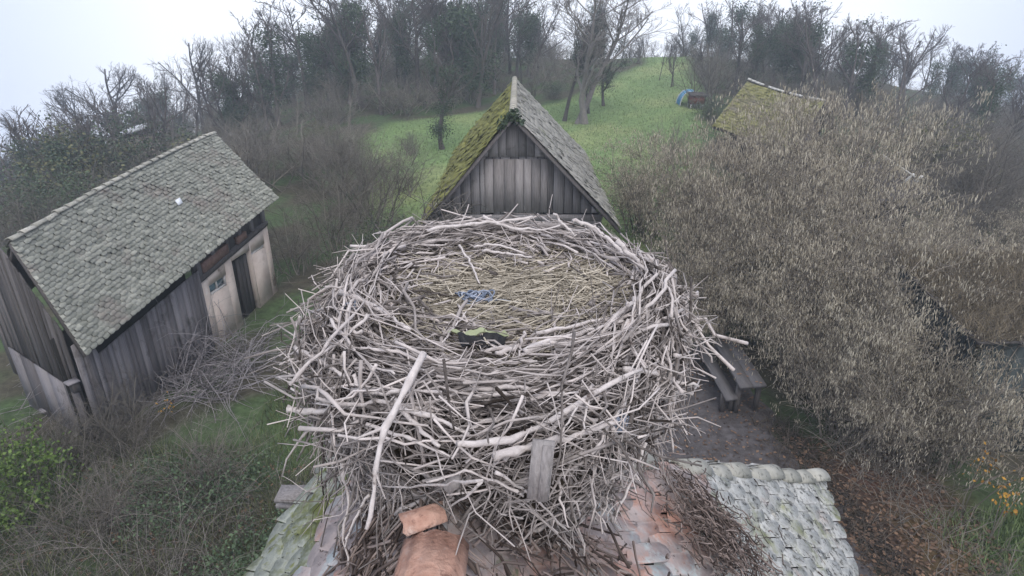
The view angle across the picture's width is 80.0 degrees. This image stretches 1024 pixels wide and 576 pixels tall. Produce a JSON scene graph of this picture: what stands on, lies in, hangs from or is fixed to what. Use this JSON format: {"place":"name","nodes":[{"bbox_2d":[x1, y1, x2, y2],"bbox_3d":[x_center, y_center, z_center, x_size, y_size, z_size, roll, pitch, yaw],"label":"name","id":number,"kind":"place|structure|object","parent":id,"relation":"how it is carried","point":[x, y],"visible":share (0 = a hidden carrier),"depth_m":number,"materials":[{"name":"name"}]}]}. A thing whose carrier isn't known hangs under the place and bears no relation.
{"place":"outdoors","nodes":[
{"label":"outdoors","id":0,"kind":"place"},
{"bbox_2d":[0,231,394,575],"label":"rough grass","id":1,"kind":"structure","parent":0,"point":[280,405],"depth_m":10.16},
{"bbox_2d":[233,226,709,483],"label":"lawn grass","id":2,"kind":"structure","parent":0,"point":[323,423],"depth_m":12.09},
{"bbox_2d":[0,56,1023,575],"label":"ground","id":3,"kind":"structure","parent":0,"point":[14,394],"depth_m":15.03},
{"bbox_2d":[0,112,61,168],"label":"bare tree","id":4,"kind":"object","parent":3,"relation":"on","point":[8,118],"visible":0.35,"depth_m":59.94,"materials":[{"name":"grey plant"}]},
{"bbox_2d":[0,186,73,256],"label":"bare shrub","id":5,"kind":"object","parent":3,"relation":"on","point":[20,222],"visible":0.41,"depth_m":20.83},
{"bbox_2d":[0,414,91,535],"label":"green bush","id":6,"kind":"object","parent":3,"relation":"on","point":[6,465],"visible":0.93,"depth_m":9.85,"materials":[{"name":"green plant"}]},
{"bbox_2d":[0,152,105,235],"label":"leafy shrub","id":7,"kind":"object","parent":3,"relation":"on","point":[67,187],"visible":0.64,"depth_m":24.17,"materials":[{"name":"green plant"}]},
{"bbox_2d":[0,362,135,479],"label":"bare shrub","id":8,"kind":"object","parent":3,"relation":"on","point":[57,423],"visible":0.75,"depth_m":10.96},
{"bbox_2d":[42,76,94,131],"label":"bare tree","id":9,"kind":"object","parent":3,"relation":"on","point":[61,101],"visible":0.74,"depth_m":57.52,"materials":[{"name":"grey plant"}]},
{"bbox_2d":[42,89,98,132],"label":"bare tree","id":10,"kind":"object","parent":3,"relation":"on","point":[85,120],"visible":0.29,"depth_m":57.75,"materials":[{"name":"grey plant"}]},
{"bbox_2d":[0,442,162,564],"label":"bare shrub","id":11,"kind":"object","parent":3,"relation":"on","point":[110,498],"visible":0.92,"depth_m":9.60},
{"bbox_2d":[0,119,201,223],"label":"leafy shrub","id":12,"kind":"object","parent":3,"relation":"on","point":[47,163],"visible":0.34,"depth_m":29.23,"materials":[{"name":"green plant"}]},
{"bbox_2d":[45,64,163,127],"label":"bare tree","id":13,"kind":"object","parent":3,"relation":"on","point":[119,77],"visible":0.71,"depth_m":55.06,"materials":[{"name":"grey plant"}]},
{"bbox_2d":[45,361,185,468],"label":"bare shrub","id":14,"kind":"object","parent":3,"relation":"on","point":[136,438],"visible":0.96,"depth_m":11.35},
{"bbox_2d":[53,105,201,185],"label":"leafy shrub","id":15,"kind":"object","parent":3,"relation":"on","point":[125,161],"visible":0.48,"depth_m":30.18,"materials":[{"name":"green plant"}]},
{"bbox_2d":[0,131,278,443],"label":"barn","id":16,"kind":"structure","parent":3,"relation":"on","point":[101,267],"depth_m":12.88,"materials":[{"name":"wood"}]},
{"bbox_2d":[63,377,80,393],"bbox_3d":[-8.046,1.807,11.189,0.200,0.227,0.200,15,28,30],"label":"nest box","id":17,"kind":"object","parent":16,"relation":"attached to","point":[73,385],"visible":1,"depth_m":11.16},
{"bbox_2d":[209,275,226,294],"bbox_3d":[-7.373,-0.076,15.190,0.080,0.299,0.723,4,24,8],"label":"window","id":18,"kind":"structure","parent":16,"relation":"in","point":[212,287],"depth_m":15.26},
{"bbox_2d":[235,254,255,316],"bbox_3d":[-7.212,-0.064,16.525,0.040,1.649,0.527,2,24,5],"label":"door","id":19,"kind":"structure","parent":16,"relation":"in","point":[241,264],"depth_m":16.48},
{"bbox_2d":[119,123,167,165],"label":"cottage","id":20,"kind":"structure","parent":3,"relation":"on","point":[133,131],"depth_m":33.30,"materials":[{"name":"paint"}]},
{"bbox_2d":[1,277,315,460],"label":"brush heap","id":21,"kind":"object","parent":3,"relation":"on","point":[222,366],"visible":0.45,"depth_m":13.65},
{"bbox_2d":[0,415,324,575],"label":"bramble thicket","id":22,"kind":"object","parent":3,"relation":"on","point":[179,554],"visible":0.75,"depth_m":9.40,"materials":[{"name":"plant"}]},
{"bbox_2d":[148,63,180,110],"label":"bare tree","id":23,"kind":"object","parent":3,"relation":"on","point":[163,79],"visible":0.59,"depth_m":57.38,"materials":[{"name":"grey plant"}]},
{"bbox_2d":[147,38,239,134],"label":"bare tree","id":24,"kind":"object","parent":3,"relation":"on","point":[197,100],"visible":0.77,"depth_m":47.05,"materials":[{"name":"grey plant"}]},
{"bbox_2d":[180,48,214,128],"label":"bare tree","id":25,"kind":"object","parent":3,"relation":"on","point":[198,82],"visible":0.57,"depth_m":47.86,"materials":[{"name":"grey plant"}]},
{"bbox_2d":[107,443,289,575],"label":"bramble leaves","id":26,"kind":"object","parent":3,"relation":"on","point":[222,486],"visible":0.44,"depth_m":9.84,"materials":[{"name":"green plant"}]},
{"bbox_2d":[125,391,280,499],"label":"bare shrub","id":27,"kind":"object","parent":3,"relation":"on","point":[207,451],"visible":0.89,"depth_m":10.76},
{"bbox_2d":[209,33,252,97],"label":"bare tree","id":28,"kind":"object","parent":3,"relation":"on","point":[226,56],"visible":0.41,"depth_m":50.73,"materials":[{"name":"grey plant"}]},
{"bbox_2d":[197,109,279,147],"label":"bare shrub","id":29,"kind":"object","parent":3,"relation":"on","point":[236,125],"visible":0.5,"depth_m":35.16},
{"bbox_2d":[260,14,311,106],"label":"bare tree","id":30,"kind":"object","parent":3,"relation":"on","point":[289,46],"visible":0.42,"depth_m":42.00,"materials":[{"name":"grey plant"}]},
{"bbox_2d":[274,136,326,177],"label":"bush","id":31,"kind":"object","parent":3,"relation":"on","point":[294,158],"visible":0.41,"depth_m":26.94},
{"bbox_2d":[258,197,375,284],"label":"bare shrub","id":32,"kind":"object","parent":3,"relation":"on","point":[298,246],"visible":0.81,"depth_m":18.60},
{"bbox_2d":[283,106,409,199],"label":"bare shrub","id":33,"kind":"object","parent":3,"relation":"on","point":[343,166],"visible":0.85,"depth_m":23.78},
{"bbox_2d":[261,134,432,240],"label":"bare shrub","id":34,"kind":"object","parent":3,"relation":"on","point":[365,188],"visible":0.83,"depth_m":21.40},
{"bbox_2d":[269,161,426,258],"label":"bare shrub","id":35,"kind":"object","parent":3,"relation":"on","point":[342,219],"visible":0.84,"depth_m":19.79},
{"bbox_2d":[332,214,417,265],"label":"leafy shrub","id":36,"kind":"object","parent":3,"relation":"on","point":[379,229],"visible":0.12,"depth_m":18.70,"materials":[{"name":"green plant"}]},
{"bbox_2d":[339,140,414,186],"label":"bare shrub","id":37,"kind":"object","parent":3,"relation":"on","point":[376,161],"visible":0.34,"depth_m":25.95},
{"bbox_2d":[365,11,396,91],"bbox_3d":[-8.549,-15.126,39.828,1.975,5.750,2.519,-12,26,-25],"label":"ivy tree","id":38,"kind":"object","parent":3,"relation":"on","point":[375,44],"visible":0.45,"depth_m":39.80,"materials":[{"name":"green plant"}]},
{"bbox_2d":[342,126,442,201],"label":"bare shrub","id":39,"kind":"object","parent":3,"relation":"on","point":[407,174],"visible":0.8,"depth_m":24.76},
{"bbox_2d":[375,0,430,86],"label":"bare tree","id":40,"kind":"object","parent":3,"relation":"on","point":[410,44],"visible":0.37,"depth_m":42.83,"materials":[{"name":"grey plant"}]},
{"bbox_2d":[368,0,453,101],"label":"bare tree","id":41,"kind":"object","parent":3,"relation":"on","point":[418,66],"visible":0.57,"depth_m":38.58,"materials":[{"name":"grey plant"}]},
{"bbox_2d":[395,128,427,155],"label":"bare shrub","id":42,"kind":"object","parent":3,"relation":"on","point":[411,143],"visible":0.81,"depth_m":29.59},
{"bbox_2d":[405,0,465,95],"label":"bare tree","id":43,"kind":"object","parent":3,"relation":"on","point":[441,52],"visible":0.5,"depth_m":39.28,"materials":[{"name":"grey plant"}]},
{"bbox_2d":[415,35,494,149],"bbox_3d":[-2.788,-9.316,29.515,3.363,5.656,2.636,12,26,25],"label":"bare tree","id":44,"kind":"object","parent":3,"relation":"on","point":[443,100],"visible":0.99,"depth_m":29.57,"materials":[{"name":"grey plant"}]},
{"bbox_2d":[485,17,505,70],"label":"ivy tree","id":45,"kind":"object","parent":3,"relation":"on","point":[499,44],"visible":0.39,"depth_m":44.30,"materials":[{"name":"green plant"}]},
{"bbox_2d":[0,0,1020,212],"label":"woodland ivy","id":46,"kind":"object","parent":3,"relation":"on","point":[360,63],"visible":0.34,"depth_m":38.78,"materials":[{"name":"green plant"}]},
{"bbox_2d":[0,0,1023,225],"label":"woodland","id":47,"kind":"object","parent":3,"relation":"on","point":[905,64],"visible":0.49,"depth_m":38.02,"materials":[{"name":"grey plant"}]},
{"bbox_2d":[0,28,1023,247],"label":"understory","id":48,"kind":"object","parent":3,"relation":"on","point":[251,152],"visible":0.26,"depth_m":36.79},
{"bbox_2d":[0,340,1023,575],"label":"fallen leaves","id":49,"kind":"object","parent":3,"relation":"on","point":[890,538],"visible":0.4,"depth_m":10.14,"materials":[{"name":"brown plant"}]},
{"bbox_2d":[501,15,530,82],"bbox_3d":[0.336,-15.325,40.293,1.724,5.472,2.222,11,26,23],"label":"bare tree","id":50,"kind":"object","parent":3,"relation":"on","point":[516,46],"visible":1,"depth_m":39.95,"materials":[{"name":"grey plant"}]},
{"bbox_2d":[420,76,621,237],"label":"plank shed","id":51,"kind":"structure","parent":3,"relation":"on","point":[535,161],"depth_m":15.68,"materials":[{"name":"grey wood"}]},
{"bbox_2d":[410,178,486,228],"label":"creeper","id":52,"kind":"object","parent":51,"relation":"attached to","point":[440,206],"visible":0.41,"depth_m":15.19,"materials":[{"name":"plant"}]},
{"bbox_2d":[497,107,525,133],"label":"ivy tuft","id":53,"kind":"object","parent":51,"relation":"on","point":[509,116],"visible":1,"depth_m":14.43,"materials":[{"name":"green plant"}]},
{"bbox_2d":[484,159,549,212],"bbox_3d":[0.125,-2.580,15.525,1.626,1.393,0.046,0,24,0],"label":"loft door","id":54,"kind":"structure","parent":51,"relation":"in","point":[536,202],"depth_m":15.50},
{"bbox_2d":[505,0,543,77],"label":"ivy tree","id":55,"kind":"object","parent":3,"relation":"on","point":[527,28],"visible":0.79,"depth_m":45.29,"materials":[{"name":"green plant"}]},
{"bbox_2d":[242,452,858,575],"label":"tiled house","id":56,"kind":"structure","parent":3,"relation":"on","point":[801,511],"depth_m":2.84,"materials":[{"name":"tile"}]},
{"bbox_2d":[398,501,447,535],"bbox_3d":[-0.268,0.690,1.840,0.139,0.039,0.098,-9,25,-19],"label":"ridge tile shard","id":57,"kind":"object","parent":56,"relation":"on","point":[419,519],"visible":0.94,"depth_m":1.82,"materials":[{"name":"ceramic"}]},
{"bbox_2d":[244,194,747,575],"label":"stork nest","id":58,"kind":"object","parent":56,"relation":"on","point":[409,392],"visible":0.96,"depth_m":2.12,"materials":[{"name":"wood"}]},
{"bbox_2d":[448,327,508,348],"bbox_3d":[-0.121,0.178,2.173,0.220,0.047,0.080,0,24,0],"label":"plastic sheet","id":59,"kind":"object","parent":58,"relation":"on","point":[469,336],"visible":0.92,"depth_m":2.17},
{"bbox_2d":[455,289,538,303],"bbox_3d":[-0.059,0.036,2.525,0.363,0.048,0.094,0,24,0],"label":"twine tangle","id":60,"kind":"object","parent":58,"relation":"on","point":[471,294],"visible":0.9,"depth_m":2.51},
{"bbox_2d":[291,453,825,575],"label":"twig litter","id":61,"kind":"object","parent":56,"relation":"on","point":[722,529],"visible":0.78,"depth_m":2.24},
{"bbox_2d":[540,81,566,99],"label":"leafy shrub","id":62,"kind":"object","parent":3,"relation":"on","point":[556,91],"visible":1,"depth_m":40.98,"materials":[{"name":"grey plant"}]},
{"bbox_2d":[564,20,593,113],"bbox_3d":[4.166,-13.131,36.560,2.086,5.702,2.152,-4,24,-9],"label":"ivy tree","id":63,"kind":"object","parent":3,"relation":"on","point":[574,59],"visible":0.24,"depth_m":36.22,"materials":[{"name":"green plant"}]},
{"bbox_2d":[549,0,609,121],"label":"bare tree","id":64,"kind":"object","parent":3,"relation":"on","point":[565,116],"visible":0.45,"depth_m":34.89,"materials":[{"name":"grey plant"}]},
{"bbox_2d":[538,0,685,124],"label":"bare tree","id":65,"kind":"object","parent":3,"relation":"on","point":[590,49],"visible":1,"depth_m":33.23,"materials":[{"name":"grey plant"}]},
{"bbox_2d":[592,16,631,105],"bbox_3d":[6.166,-14.243,38.463,3.302,5.785,2.349,12,26,25],"label":"ivy tree","id":66,"kind":"object","parent":3,"relation":"on","point":[603,88],"visible":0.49,"depth_m":38.48,"materials":[{"name":"green plant"}]},
{"bbox_2d":[586,124,706,243],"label":"hazel bush","id":67,"kind":"object","parent":3,"relation":"on","point":[633,200],"visible":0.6,"depth_m":20.58,"materials":[{"name":"brown plant"}]},
{"bbox_2d":[629,114,702,161],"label":"bare shrub","id":68,"kind":"object","parent":3,"relation":"on","point":[681,140],"visible":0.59,"depth_m":28.47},
{"bbox_2d":[664,33,691,86],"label":"bare tree","id":69,"kind":"object","parent":3,"relation":"on","point":[670,58],"visible":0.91,"depth_m":43.69,"materials":[{"name":"grey plant"}]},
{"bbox_2d":[687,92,706,108],"bbox_3d":[11.470,-11.661,37.967,1.000,0.954,0.901,0,24,0],"label":"hutch","id":70,"kind":"object","parent":3,"relation":"on","point":[691,95],"visible":0.68,"depth_m":37.68,"materials":[{"name":"red wood"}]},
{"bbox_2d":[685,97,725,120],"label":"leafy shrub","id":71,"kind":"object","parent":3,"relation":"on","point":[709,109],"visible":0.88,"depth_m":35.62,"materials":[{"name":"green plant"}]},
{"bbox_2d":[632,150,822,339],"bbox_3d":[5.403,-1.121,15.831,4.520,4.456,6.094,9,25,19],"label":"hazel bush","id":72,"kind":"object","parent":3,"relation":"on","point":[688,244],"visible":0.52,"depth_m":15.43,"materials":[{"name":"brown plant"}]},
{"bbox_2d":[656,32,798,109],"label":"bare shrub","id":73,"kind":"object","parent":3,"relation":"on","point":[710,87],"visible":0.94,"depth_m":37.81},
{"bbox_2d":[644,222,847,362],"bbox_3d":[4.863,0.160,14.570,5.260,3.313,3.901,2,24,4],"label":"hazel bush","id":74,"kind":"object","parent":3,"relation":"on","point":[708,314],"visible":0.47,"depth_m":14.39,"materials":[{"name":"brown plant"}]},
{"bbox_2d":[720,9,778,93],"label":"bare tree","id":75,"kind":"object","parent":3,"relation":"on","point":[741,33],"visible":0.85,"depth_m":40.86,"materials":[{"name":"grey plant"}]},
{"bbox_2d":[727,23,784,80],"bbox_3d":[15.525,-14.662,39.637,2.621,4.982,3.684,-10,25,-21],"label":"ivy tree","id":76,"kind":"object","parent":3,"relation":"on","point":[757,44],"visible":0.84,"depth_m":38.50,"materials":[{"name":"green plant"}]},
{"bbox_2d":[623,104,889,272],"bbox_3d":[6.840,-2.777,18.319,6.960,5.078,7.951,7,25,15],"label":"hazel bush","id":77,"kind":"object","parent":3,"relation":"on","point":[684,190],"visible":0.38,"depth_m":17.25,"materials":[{"name":"brown plant"}]},
{"bbox_2d":[712,78,837,172],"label":"mossy barn","id":78,"kind":"structure","parent":3,"relation":"on","point":[757,91],"depth_m":27.32,"materials":[{"name":"plant"}]},
{"bbox_2d":[773,18,811,89],"bbox_3d":[17.725,-14.434,38.836,2.330,5.382,2.258,16,28,32],"label":"ivy tree","id":79,"kind":"object","parent":3,"relation":"on","point":[783,51],"visible":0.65,"depth_m":38.71,"materials":[{"name":"green plant"}]},
{"bbox_2d":[790,40,822,92],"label":"ivy tree","id":80,"kind":"object","parent":3,"relation":"on","point":[801,59],"visible":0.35,"depth_m":39.66,"materials":[{"name":"green plant"}]},
{"bbox_2d":[653,109,963,339],"bbox_3d":[7.235,-1.411,15.268,5.679,5.598,7.656,-6,24,-13],"label":"hazel bush","id":81,"kind":"object","parent":3,"relation":"on","point":[794,214],"visible":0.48,"depth_m":14.57,"materials":[{"name":"brown plant"}]},
{"bbox_2d":[703,209,950,405],"bbox_3d":[6.747,0.529,12.919,5.006,3.971,5.360,-15,28,-31],"label":"hazel bush","id":82,"kind":"object","parent":3,"relation":"on","point":[805,300],"visible":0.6,"depth_m":12.60,"materials":[{"name":"brown plant"}]},
{"bbox_2d":[678,78,990,255],"bbox_3d":[8.774,-2.770,17.251,7.573,6.008,8.108,-13,27,-27],"label":"hazel bush","id":83,"kind":"object","parent":3,"relation":"on","point":[808,127],"visible":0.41,"depth_m":16.52,"materials":[{"name":"brown plant"}]},
{"bbox_2d":[815,20,860,87],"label":"bare tree","id":84,"kind":"object","parent":3,"relation":"on","point":[836,42],"visible":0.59,"depth_m":42.75,"materials":[{"name":"grey plant"}]},
{"bbox_2d":[682,69,996,228],"bbox_3d":[10.862,-4.553,21.028,8.988,5.741,7.868,13,27,27],"label":"hazel bush","id":85,"kind":"object","parent":3,"relation":"on","point":[871,144],"visible":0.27,"depth_m":19.45,"materials":[{"name":"brown plant"}]},
{"bbox_2d":[748,401,946,575],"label":"bank stems","id":86,"kind":"object","parent":3,"relation":"on","point":[840,492],"visible":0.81,"depth_m":10.26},
{"bbox_2d":[801,162,929,259],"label":"ruined shed","id":87,"kind":"structure","parent":3,"relation":"on","point":[894,193],"depth_m":18.82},
{"bbox_2d":[710,169,1023,381],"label":"hazel bush","id":88,"kind":"object","parent":3,"relation":"on","point":[926,242],"visible":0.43,"depth_m":13.05,"materials":[{"name":"brown plant"}]},
{"bbox_2d":[712,233,1023,479],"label":"hazel bush","id":89,"kind":"object","parent":3,"relation":"on","point":[891,319],"visible":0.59,"depth_m":11.52,"materials":[{"name":"brown plant"}]},
{"bbox_2d":[845,42,891,95],"bbox_3d":[22.014,-12.909,38.164,1.835,4.612,2.579,-8,25,-18],"label":"ivy tree","id":90,"kind":"object","parent":3,"relation":"on","point":[870,67],"visible":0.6,"depth_m":37.15,"materials":[{"name":"green plant"}]},
{"bbox_2d":[733,277,1016,471],"bbox_3d":[6.627,1.639,11.497,3.498,2.970,4.716,-11,26,-24],"label":"hazel bush","id":91,"kind":"object","parent":3,"relation":"on","point":[832,419],"visible":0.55,"depth_m":11.23,"materials":[{"name":"brown plant"}]},
{"bbox_2d":[776,210,994,297],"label":"hazel bush","id":92,"kind":"object","parent":3,"relation":"on","point":[972,236],"visible":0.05,"depth_m":15.17,"materials":[{"name":"brown plant"}]},
{"bbox_2d":[763,354,1023,575],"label":"dead stems","id":93,"kind":"object","parent":3,"relation":"on","point":[877,468],"visible":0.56,"depth_m":10.36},
{"bbox_2d":[880,45,908,90],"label":"bare tree","id":94,"kind":"object","parent":3,"relation":"on","point":[891,69],"visible":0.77,"depth_m":46.65,"materials":[{"name":"grey plant"}]},
{"bbox_2d":[813,282,1023,503],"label":"hazel bush","id":95,"kind":"object","parent":3,"relation":"on","point":[1012,406],"visible":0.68,"depth_m":10.33,"materials":[{"name":"brown plant"}]},
{"bbox_2d":[823,206,1023,355],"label":"hazel bush","id":96,"kind":"object","parent":3,"relation":"on","point":[1006,243],"visible":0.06,"depth_m":15.23,"materials":[{"name":"brown plant"}]},
{"bbox_2d":[876,112,1002,190],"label":"leafy shrub","id":97,"kind":"object","parent":3,"relation":"on","point":[936,152],"visible":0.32,"depth_m":25.47,"materials":[{"name":"brown plant"}]},
{"bbox_2d":[898,209,983,252],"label":"hazel bush","id":98,"kind":"object","parent":3,"relation":"on","point":[926,217],"visible":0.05,"depth_m":18.01,"materials":[{"name":"brown plant"}]},
{"bbox_2d":[866,122,1023,252],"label":"hillside scrub","id":99,"kind":"object","parent":3,"relation":"on","point":[943,185],"visible":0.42,"depth_m":22.32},
{"bbox_2d":[876,256,1023,452],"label":"lean to","id":100,"kind":"object","parent":3,"relation":"on","point":[1019,353],"visible":0.15,"depth_m":11.24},
{"bbox_2d":[907,99,1023,164],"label":"bare shrub","id":101,"kind":"object","parent":3,"relation":"on","point":[988,133],"visible":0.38,"depth_m":27.24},
{"bbox_2d":[921,498,1023,575],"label":"verge grass","id":102,"kind":"structure","parent":3,"relation":"on","point":[1009,516],"depth_m":9.61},
{"bbox_2d":[931,117,1023,224],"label":"bare shrub","id":103,"kind":"object","parent":3,"relation":"on","point":[988,173],"visible":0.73,"depth_m":22.25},
{"bbox_2d":[960,440,1023,517],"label":"yellow sapling","id":104,"kind":"object","parent":3,"relation":"on","point":[977,470],"visible":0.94,"depth_m":9.71,"materials":[{"name":"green plant"}]},
{"bbox_2d":[973,198,1023,250],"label":"hazel bush","id":105,"kind":"object","parent":3,"relation":"on","point":[1016,225],"visible":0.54,"depth_m":18.54,"materials":[{"name":"brown plant"}]},
{"bbox_2d":[989,483,1022,538],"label":"yellow sapling","id":106,"kind":"object","parent":3,"relation":"on","point":[1015,511],"visible":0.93,"depth_m":9.32,"materials":[{"name":"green plant"}]},
{"bbox_2d":[0,0,1023,161],"label":"sky","id":107,"kind":"structure","parent":0,"point":[43,43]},
{"bbox_2d":[355,56,705,251],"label":"meadow grass","id":108,"kind":"structure","parent":0,"point":[599,115],"depth_m":35.37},
{"bbox_2d":[635,347,874,575],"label":"path","id":109,"kind":"structure","parent":0,"point":[724,434],"depth_m":12.10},
{"bbox_2d":[693,341,737,411],"bbox_3d":[4.491,1.987,13.606,0.307,0.460,2.477,0,24,0],"label":"bench","id":110,"kind":"object","parent":109,"relation":"on","point":[728,395],"visible":0.77,"depth_m":13.02,"materials":[{"name":"grey wood"}]},
{"bbox_2d":[712,338,766,412],"bbox_3d":[4.888,1.927,13.369,0.598,0.760,2.073,0,24,0],"label":"table","id":111,"kind":"object","parent":109,"relation":"on","point":[744,381],"visible":0.74,"depth_m":12.80,"materials":[{"name":"grey wood"}]},
{"bbox_2d":[891,240,1023,345],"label":"roof grass","id":112,"kind":"structure","parent":0,"point":[985,307],"depth_m":11.64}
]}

